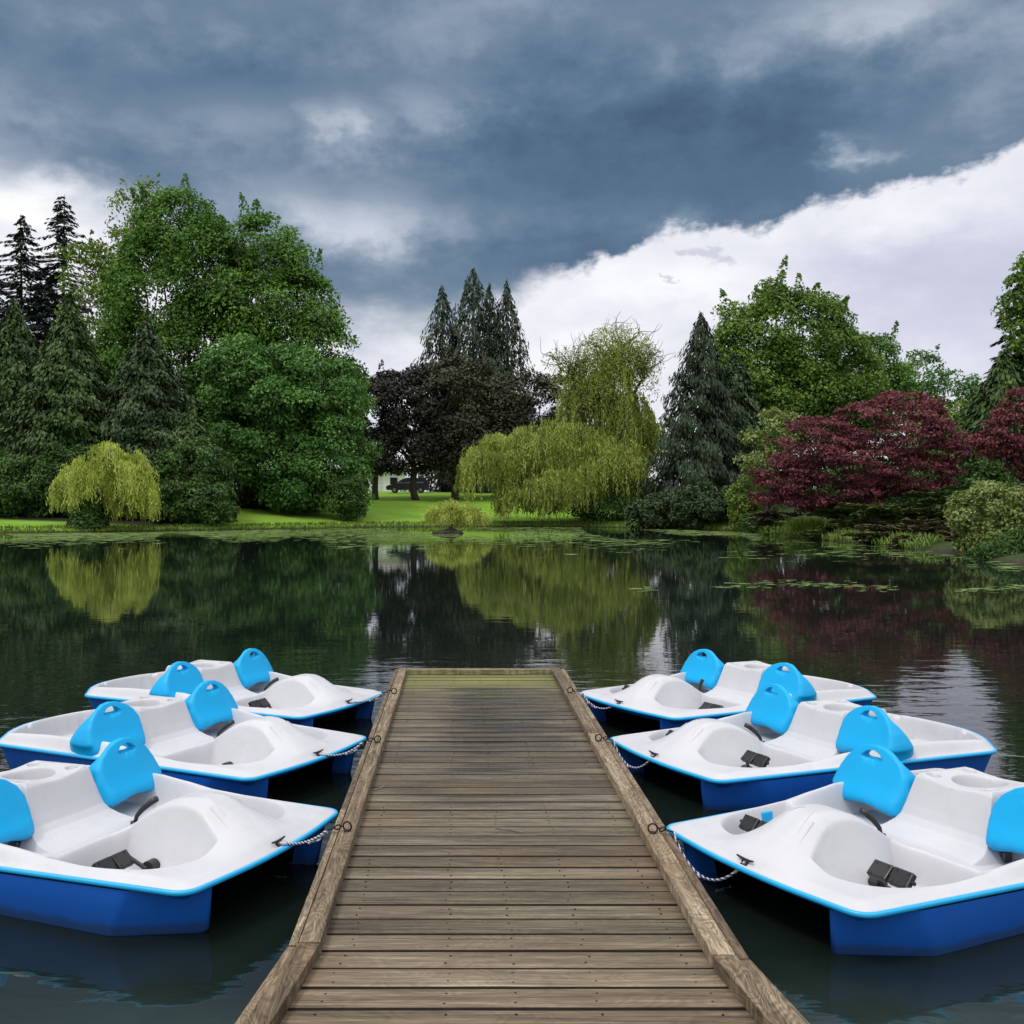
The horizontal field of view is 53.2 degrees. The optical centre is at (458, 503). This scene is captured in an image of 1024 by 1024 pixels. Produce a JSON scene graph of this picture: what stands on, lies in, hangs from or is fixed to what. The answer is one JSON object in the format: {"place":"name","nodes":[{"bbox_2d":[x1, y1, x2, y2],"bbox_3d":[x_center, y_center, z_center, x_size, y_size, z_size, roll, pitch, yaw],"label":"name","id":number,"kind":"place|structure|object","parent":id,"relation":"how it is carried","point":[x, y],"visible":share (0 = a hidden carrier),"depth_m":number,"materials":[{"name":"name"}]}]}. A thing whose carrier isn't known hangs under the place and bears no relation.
{"place":"outdoors","nodes":[
{"label":"outdoors","id":0,"kind":"place"},
{"bbox_2d":[0,520,947,549],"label":"bank grass","id":1,"kind":"structure","parent":0,"point":[923,541],"depth_m":68.08,"materials":[{"name":"green plant"}]},
{"bbox_2d":[0,526,1023,1023],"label":"water","id":2,"kind":"structure","parent":0,"point":[922,640],"depth_m":13.29,"materials":[{"name":"green liquid"}]},
{"bbox_2d":[0,737,337,935],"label":"pedal boat","id":3,"kind":"object","parent":2,"relation":"on","point":[130,839],"visible":1,"depth_m":4.74,"materials":[{"name":"white plastic"}]},
{"bbox_2d":[0,680,366,797],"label":"pedal boat","id":4,"kind":"object","parent":2,"relation":"on","point":[214,737],"visible":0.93,"depth_m":6.65,"materials":[{"name":"white plastic"}]},
{"bbox_2d":[85,648,381,726],"bbox_3d":[-1.981,1.621,8.734,2.503,0.639,1.498,1,-1,26],"label":"pedal boat","id":5,"kind":"object","parent":2,"relation":"on","point":[254,683],"visible":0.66,"depth_m":8.36,"materials":[{"name":"white plastic"}]},
{"bbox_2d":[432,528,462,533],"bbox_3d":[-0.666,1.841,62.306,1.934,0.752,1.787,0,0,0],"label":"islet","id":6,"kind":"object","parent":2,"relation":"in","point":[449,531],"visible":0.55,"depth_m":61.70,"materials":[{"name":"soil"}]},
{"bbox_2d":[422,498,491,527],"bbox_3d":[-0.104,0.748,62.469,4.342,2.297,2.434,0,0,0],"label":"island willow","id":7,"kind":"object","parent":6,"relation":"on","point":[448,513],"visible":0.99,"depth_m":62.11,"materials":[{"name":"green plant"}]},
{"bbox_2d":[0,527,1023,591],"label":"pond weed","id":8,"kind":"object","parent":2,"relation":"on","point":[116,535],"visible":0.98,"depth_m":54.80,"materials":[{"name":"green plant"}]},
{"bbox_2d":[235,668,809,1023],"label":"dock","id":9,"kind":"object","parent":2,"relation":"on","point":[434,896],"visible":1,"depth_m":4.19,"materials":[{"name":"brown wood"}]},
{"bbox_2d":[278,829,327,844],"bbox_3d":[-0.727,1.567,4.769,0.245,0.059,0.032,0,0,-27],"label":"mooring rope","id":10,"kind":"object","parent":9,"relation":"attached to","point":[318,838],"visible":1,"depth_m":4.78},
{"bbox_2d":[318,741,362,755],"bbox_3d":[-0.756,1.577,6.543,0.310,0.078,0.032,0,0,-28],"label":"mooring rope","id":11,"kind":"object","parent":9,"relation":"attached to","point":[351,750],"visible":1,"depth_m":6.55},
{"bbox_2d":[349,693,382,702],"bbox_3d":[-0.752,1.573,8.260,0.289,0.071,0.033,0,0,-22],"label":"mooring rope","id":12,"kind":"object","parent":9,"relation":"attached to","point":[376,697],"visible":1,"depth_m":8.26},
{"bbox_2d":[495,827,524,832],"bbox_3d":[0.261,1.594,5.001,0.160,0.008,0.051,0,0,28],"label":"twig","id":13,"kind":"object","parent":9,"relation":"on","point":[510,829],"visible":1,"depth_m":4.99,"materials":[{"name":"wood"}]},
{"bbox_2d":[581,692,618,708],"bbox_3d":[1.138,1.597,8.222,0.028,0.116,0.378,0,0,-45],"label":"mooring rope","id":14,"kind":"object","parent":9,"relation":"attached to","point":[589,703],"visible":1,"depth_m":8.28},
{"bbox_2d":[613,740,653,768],"bbox_3d":[1.122,1.622,6.562,0.302,0.164,0.030,0,0,38],"label":"mooring rope","id":15,"kind":"object","parent":9,"relation":"attached to","point":[628,765],"visible":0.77,"depth_m":6.58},
{"bbox_2d":[672,832,745,881],"bbox_3d":[1.136,1.628,4.647,0.027,0.177,0.399,0,0,-41],"label":"mooring rope","id":16,"kind":"object","parent":9,"relation":"attached to","point":[699,875],"visible":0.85,"depth_m":4.67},
{"bbox_2d":[579,649,875,729],"bbox_3d":[2.334,1.620,8.680,2.503,0.639,1.498,0,-1,-29],"label":"pedal boat","id":17,"kind":"object","parent":2,"relation":"on","point":[711,685],"visible":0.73,"depth_m":8.29,"materials":[{"name":"white plastic"}]},
{"bbox_2d":[610,683,996,810],"bbox_3d":[2.367,1.621,6.923,2.503,0.639,1.498,0,-1,-22],"label":"pedal boat","id":18,"kind":"object","parent":2,"relation":"on","point":[769,746],"visible":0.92,"depth_m":6.51,"materials":[{"name":"white plastic"}]},
{"bbox_2d":[666,744,1023,955],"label":"pedal boat","id":19,"kind":"object","parent":2,"relation":"on","point":[888,853],"visible":1,"depth_m":4.58,"materials":[{"name":"white plastic"}]},
{"bbox_2d":[0,491,1023,563],"bbox_3d":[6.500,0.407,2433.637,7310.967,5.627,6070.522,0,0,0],"label":"ground","id":20,"kind":"structure","parent":0,"point":[389,506],"depth_m":83.16,"materials":[{"name":"green plant"}]},
{"bbox_2d":[0,270,7,416],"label":"fir tree","id":21,"kind":"object","parent":20,"relation":"on","point":[4,304],"visible":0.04,"depth_m":103.63,"materials":[{"name":"green plant"}]},
{"bbox_2d":[0,450,56,517],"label":"evergreen bush","id":22,"kind":"object","parent":20,"relation":"on","point":[8,499],"visible":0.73,"depth_m":71.24,"materials":[{"name":"green plant"}]},
{"bbox_2d":[0,214,63,402],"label":"fir tree","id":23,"kind":"object","parent":20,"relation":"on","point":[21,240],"visible":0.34,"depth_m":103.67,"materials":[{"name":"green plant"}]},
{"bbox_2d":[0,298,78,508],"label":"cedar tree","id":24,"kind":"object","parent":20,"relation":"on","point":[15,361],"visible":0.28,"depth_m":77.52,"materials":[{"name":"green plant"}]},
{"bbox_2d":[1,272,89,441],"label":"fir tree","id":25,"kind":"object","parent":20,"relation":"on","point":[47,319],"visible":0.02,"depth_m":111.67,"materials":[{"name":"green plant"}]},
{"bbox_2d":[0,289,129,515],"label":"cedar tree","id":26,"kind":"object","parent":20,"relation":"on","point":[52,363],"visible":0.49,"depth_m":74.53,"materials":[{"name":"green plant"}]},
{"bbox_2d":[20,194,110,427],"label":"fir tree","id":27,"kind":"object","parent":20,"relation":"on","point":[64,220],"visible":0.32,"depth_m":105.41,"materials":[{"name":"green plant"}]},
{"bbox_2d":[19,441,156,519],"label":"evergreen bush","id":28,"kind":"object","parent":20,"relation":"on","point":[43,462],"visible":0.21,"depth_m":72.09,"materials":[{"name":"green plant"}]},
{"bbox_2d":[49,229,145,367],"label":"broadleaf tree","id":29,"kind":"object","parent":20,"relation":"on","point":[99,256],"visible":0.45,"depth_m":92.58,"materials":[{"name":"green plant"}]},
{"bbox_2d":[46,441,163,528],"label":"weeping willow","id":30,"kind":"object","parent":20,"relation":"on","point":[87,489],"visible":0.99,"depth_m":66.04,"materials":[{"name":"green plant"}]},
{"bbox_2d":[91,172,186,352],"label":"broadleaf tree","id":31,"kind":"object","parent":20,"relation":"on","point":[115,233],"visible":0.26,"depth_m":97.35,"materials":[{"name":"green plant"}]},
{"bbox_2d":[80,316,207,518],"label":"cedar tree","id":32,"kind":"object","parent":20,"relation":"on","point":[125,384],"visible":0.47,"depth_m":75.83,"materials":[{"name":"green plant"}]},
{"bbox_2d":[87,173,274,458],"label":"maple tree","id":33,"kind":"object","parent":20,"relation":"on","point":[177,255],"visible":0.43,"depth_m":88.78,"materials":[{"name":"green plant"}]},
{"bbox_2d":[147,436,236,520],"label":"evergreen bush","id":34,"kind":"object","parent":20,"relation":"on","point":[206,458],"visible":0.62,"depth_m":72.81,"materials":[{"name":"green plant"}]},
{"bbox_2d":[145,404,241,522],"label":"cedar tree","id":35,"kind":"object","parent":20,"relation":"on","point":[188,426],"visible":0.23,"depth_m":75.21,"materials":[{"name":"green plant"}]},
{"bbox_2d":[152,480,236,524],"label":"evergreen bush","id":36,"kind":"object","parent":20,"relation":"on","point":[192,510],"visible":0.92,"depth_m":70.98,"materials":[{"name":"green plant"}]},
{"bbox_2d":[228,476,325,510],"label":"evergreen bush","id":37,"kind":"object","parent":20,"relation":"on","point":[245,495],"visible":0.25,"depth_m":87.38,"materials":[{"name":"green plant"}]},
{"bbox_2d":[186,192,376,466],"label":"maple tree","id":38,"kind":"object","parent":20,"relation":"on","point":[307,325],"visible":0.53,"depth_m":88.09,"materials":[{"name":"green plant"}]},
{"bbox_2d":[193,332,383,515],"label":"maple tree","id":39,"kind":"object","parent":20,"relation":"on","point":[292,474],"visible":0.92,"depth_m":82.87,"materials":[{"name":"green plant"}]},
{"bbox_2d":[320,474,369,520],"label":"evergreen bush","id":40,"kind":"object","parent":20,"relation":"on","point":[351,503],"visible":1,"depth_m":81.22,"materials":[{"name":"green plant"}]},
{"bbox_2d":[341,359,413,499],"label":"copper tree","id":41,"kind":"object","parent":20,"relation":"on","point":[380,467],"visible":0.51,"depth_m":101.27,"materials":[{"name":"brown plant"}]},
{"bbox_2d":[363,459,408,491],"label":"garage","id":42,"kind":"structure","parent":20,"relation":"on","point":[384,480],"depth_m":138.00,"materials":[{"name":"white"}]},
{"bbox_2d":[367,476,382,490],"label":"garage door","id":43,"kind":"structure","parent":42,"relation":"in","point":[380,479],"depth_m":137.96,"materials":[{"name":"white"}]},
{"bbox_2d":[389,477,397,484],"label":"window","id":44,"kind":"structure","parent":42,"relation":"in","point":[392,480],"depth_m":137.93,"materials":[{"name":"black glass"}]},
{"bbox_2d":[386,478,429,492],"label":"parked car","id":45,"kind":"object","parent":20,"relation":"on","point":[422,484],"visible":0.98,"depth_m":115.08,"materials":[{"name":"paint"}]},
{"bbox_2d":[367,362,455,499],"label":"copper tree","id":46,"kind":"object","parent":20,"relation":"on","point":[408,374],"visible":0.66,"depth_m":102.28,"materials":[{"name":"brown plant"}]},
{"bbox_2d":[400,285,469,491],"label":"spired cedar","id":47,"kind":"object","parent":20,"relation":"on","point":[438,330],"visible":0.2,"depth_m":122.85,"materials":[{"name":"green plant"}]},
{"bbox_2d":[402,349,536,499],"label":"copper tree","id":48,"kind":"object","parent":20,"relation":"on","point":[452,442],"visible":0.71,"depth_m":102.31,"materials":[{"name":"brown plant"}]},
{"bbox_2d":[428,268,510,492],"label":"spired cedar","id":49,"kind":"object","parent":20,"relation":"on","point":[473,334],"visible":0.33,"depth_m":120.41,"materials":[{"name":"green plant"}]},
{"bbox_2d":[466,283,512,492],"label":"spired cedar","id":50,"kind":"object","parent":20,"relation":"on","point":[489,296],"visible":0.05,"depth_m":123.23,"materials":[{"name":"green plant"}]},
{"bbox_2d":[475,278,538,492],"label":"spired cedar","id":51,"kind":"object","parent":20,"relation":"on","point":[511,332],"visible":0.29,"depth_m":120.94,"materials":[{"name":"green plant"}]},
{"bbox_2d":[470,365,579,482],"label":"copper tree","id":52,"kind":"object","parent":20,"relation":"on","point":[541,383],"visible":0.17,"depth_m":106.15,"materials":[{"name":"green plant"}]},
{"bbox_2d":[453,311,675,520],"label":"weeping willow","id":53,"kind":"object","parent":20,"relation":"on","point":[560,466],"visible":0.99,"depth_m":82.18,"materials":[{"name":"green plant"}]},
{"bbox_2d":[567,478,662,525],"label":"dark shrub","id":54,"kind":"object","parent":20,"relation":"on","point":[616,505],"visible":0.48,"depth_m":80.55,"materials":[{"name":"green plant"}]},
{"bbox_2d":[621,491,696,528],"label":"evergreen","id":55,"kind":"object","parent":20,"relation":"on","point":[651,511],"visible":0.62,"depth_m":73.18,"materials":[{"name":"green plant"}]},
{"bbox_2d":[644,422,696,487],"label":"background tree","id":56,"kind":"object","parent":20,"relation":"on","point":[659,424],"visible":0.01,"depth_m":133.81,"materials":[{"name":"green plant"}]},
{"bbox_2d":[625,311,757,521],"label":"weeping cedar","id":57,"kind":"object","parent":20,"relation":"on","point":[682,439],"visible":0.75,"depth_m":76.41,"materials":[{"name":"green plant"}]},
{"bbox_2d":[664,479,730,529],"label":"evergreen","id":58,"kind":"object","parent":20,"relation":"on","point":[688,509],"visible":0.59,"depth_m":71.34,"materials":[{"name":"green plant"}]},
{"bbox_2d":[696,485,749,526],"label":"evergreen","id":59,"kind":"object","parent":20,"relation":"on","point":[713,507],"visible":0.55,"depth_m":69.28,"materials":[{"name":"green plant"}]},
{"bbox_2d":[688,351,786,508],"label":"cedar tree","id":60,"kind":"object","parent":20,"relation":"on","point":[743,386],"visible":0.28,"depth_m":82.78,"materials":[{"name":"green plant"}]},
{"bbox_2d":[737,511,764,532],"bbox_3d":[18.699,1.159,62.980,3.062,1.581,1.700,0,0,10],"label":"fringe shrub","id":61,"kind":"object","parent":20,"relation":"on","point":[746,523],"visible":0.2,"depth_m":62.84,"materials":[{"name":"green plant"}]},
{"bbox_2d":[724,474,783,529],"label":"green shrub","id":62,"kind":"object","parent":20,"relation":"on","point":[739,506],"visible":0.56,"depth_m":65.38,"materials":[{"name":"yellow plant"}]},
{"bbox_2d":[732,405,803,511],"bbox_3d":[19.525,-2.212,63.975,4.666,7.851,3.593,0,0,0],"label":"yellow shrub","id":63,"kind":"object","parent":20,"relation":"on","point":[759,460],"visible":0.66,"depth_m":63.24,"materials":[{"name":"green plant"}]},
{"bbox_2d":[759,519,790,534],"bbox_3d":[19.018,1.372,59.963,2.799,1.202,1.779,0,0,0],"label":"fringe shrub","id":64,"kind":"object","parent":20,"relation":"on","point":[768,530],"visible":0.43,"depth_m":59.59,"materials":[{"name":"green plant"}]},
{"bbox_2d":[747,509,804,527],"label":"juniper","id":65,"kind":"object","parent":20,"relation":"on","point":[766,518],"visible":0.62,"depth_m":59.88,"materials":[{"name":"green plant"}]},
{"bbox_2d":[756,410,827,489],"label":"background tree","id":66,"kind":"object","parent":20,"relation":"on","point":[796,453],"depth_m":132.28,"materials":[{"name":"green plant"}]},
{"bbox_2d":[705,254,889,482],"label":"maple tree","id":67,"kind":"object","parent":20,"relation":"on","point":[791,365],"visible":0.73,"depth_m":89.51,"materials":[{"name":"green plant"}]},
{"bbox_2d":[784,516,833,530],"bbox_3d":[19.412,1.079,56.497,2.779,0.973,2.778,0,0,0],"label":"grass tuft","id":68,"kind":"object","parent":20,"relation":"on","point":[814,522],"visible":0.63,"depth_m":55.86,"materials":[{"name":"green plant"}]},
{"bbox_2d":[798,517,870,539],"bbox_3d":[19.587,1.284,52.005,4.605,1.287,2.631,0,0,0],"label":"juniper","id":69,"kind":"object","parent":20,"relation":"on","point":[811,534],"visible":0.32,"depth_m":51.94,"materials":[{"name":"green plant"}]},
{"bbox_2d":[806,499,893,525],"bbox_3d":[20.551,0.679,52.981,4.753,1.876,2.731,0,0,0],"label":"juniper","id":70,"kind":"object","parent":20,"relation":"on","point":[834,514],"visible":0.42,"depth_m":52.78,"materials":[{"name":"green plant"}]},
{"bbox_2d":[745,389,973,513],"bbox_3d":[21.181,-2.254,53.836,11.867,7.615,5.820,0,0,0],"label":"japanese maple","id":71,"kind":"object","parent":20,"relation":"on","point":[801,469],"visible":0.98,"depth_m":52.79,"materials":[{"name":"red plant"}]},
{"bbox_2d":[799,320,920,460],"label":"maple tree","id":72,"kind":"object","parent":20,"relation":"on","point":[899,374],"visible":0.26,"depth_m":95.79,"materials":[{"name":"green plant"}]},
{"bbox_2d":[808,420,940,484],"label":"background tree","id":73,"kind":"object","parent":20,"relation":"on","point":[897,433],"visible":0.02,"depth_m":135.05,"materials":[{"name":"green plant"}]},
{"bbox_2d":[834,502,939,532],"bbox_3d":[21.323,0.739,49.966,5.718,1.641,3.864,0,0,0],"label":"juniper","id":74,"kind":"object","parent":20,"relation":"on","point":[873,509],"visible":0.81,"depth_m":49.64,"materials":[{"name":"green plant"}]},
{"bbox_2d":[839,517,950,544],"bbox_3d":[19.950,1.233,45.855,5.926,1.252,2.911,0,0,0],"label":"juniper","id":75,"kind":"object","parent":20,"relation":"on","point":[922,526],"visible":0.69,"depth_m":45.71,"materials":[{"name":"green plant"}]},
{"bbox_2d":[802,434,1018,519],"bbox_3d":[27.002,-1.416,59.923,14.144,5.558,6.851,0,0,0],"label":"dark shrub","id":76,"kind":"object","parent":20,"relation":"on","point":[967,479],"visible":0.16,"depth_m":58.38,"materials":[{"name":"green plant"}]},
{"bbox_2d":[896,344,952,441],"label":"distant tree","id":77,"kind":"object","parent":20,"relation":"on","point":[928,358],"visible":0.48,"depth_m":126.58,"materials":[{"name":"green plant"}]},
{"bbox_2d":[884,524,981,547],"bbox_3d":[20.030,1.423,42.463,4.510,1.243,1.989,0,0,0],"label":"juniper","id":78,"kind":"object","parent":20,"relation":"on","point":[946,534],"visible":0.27,"depth_m":42.46,"materials":[{"name":"green plant"}]},
{"bbox_2d":[906,398,973,457],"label":"distant tree","id":79,"kind":"object","parent":20,"relation":"on","point":[959,405],"visible":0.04,"depth_m":79.61,"materials":[{"name":"green plant"}]},
{"bbox_2d":[902,485,993,524],"bbox_3d":[23.464,0.211,48.915,4.653,2.275,2.734,0,0,0],"label":"juniper","id":80,"kind":"object","parent":20,"relation":"on","point":[932,498],"visible":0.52,"depth_m":48.78,"materials":[{"name":"green plant"}]},
{"bbox_2d":[921,369,983,435],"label":"distant tree","id":81,"kind":"object","parent":20,"relation":"on","point":[965,386],"visible":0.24,"depth_m":129.55,"materials":[{"name":"green plant"}]},
{"bbox_2d":[942,480,1023,552],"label":"bank shrub","id":82,"kind":"object","parent":20,"relation":"on","point":[1002,518],"visible":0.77,"depth_m":36.53,"materials":[{"name":"green plant"}]},
{"bbox_2d":[955,349,1023,510],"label":"cedar tree","id":83,"kind":"object","parent":20,"relation":"on","point":[1005,372],"visible":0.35,"depth_m":61.35,"materials":[{"name":"green plant"}]},
{"bbox_2d":[962,547,1021,558],"bbox_3d":[18.010,1.744,34.007,2.424,0.655,1.351,0,0,0],"label":"fringe shrub","id":84,"kind":"object","parent":20,"relation":"on","point":[971,553],"visible":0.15,"depth_m":33.99,"materials":[{"name":"green plant"}]},
{"bbox_2d":[963,386,1023,490],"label":"japanese maple","id":85,"kind":"object","parent":20,"relation":"on","point":[1010,445],"visible":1,"depth_m":46.56,"materials":[{"name":"red plant"}]},
{"bbox_2d":[975,526,1023,558],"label":"bank shrub","id":86,"kind":"object","parent":20,"relation":"on","point":[1002,547],"visible":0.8,"depth_m":33.28,"materials":[{"name":"green plant"}]},
{"bbox_2d":[989,284,1023,369],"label":"hemlock tree","id":87,"kind":"object","parent":20,"relation":"on","point":[1020,358],"visible":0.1,"depth_m":66.22,"materials":[{"name":"green plant"}]},
{"bbox_2d":[990,251,1023,357],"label":"broadleaf tree","id":88,"kind":"object","parent":20,"relation":"on","point":[1017,306],"visible":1,"depth_m":61.96,"materials":[{"name":"green plant"}]},
{"bbox_2d":[0,0,1023,491],"label":"sky","id":89,"kind":"structure","parent":0,"point":[644,160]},
{"bbox_2d":[910,349,919,458],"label":"dead tree","id":90,"kind":"object","parent":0,"point":[914,373],"visible":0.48,"depth_m":125.98,"materials":[{"name":"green plant"}]}
]}

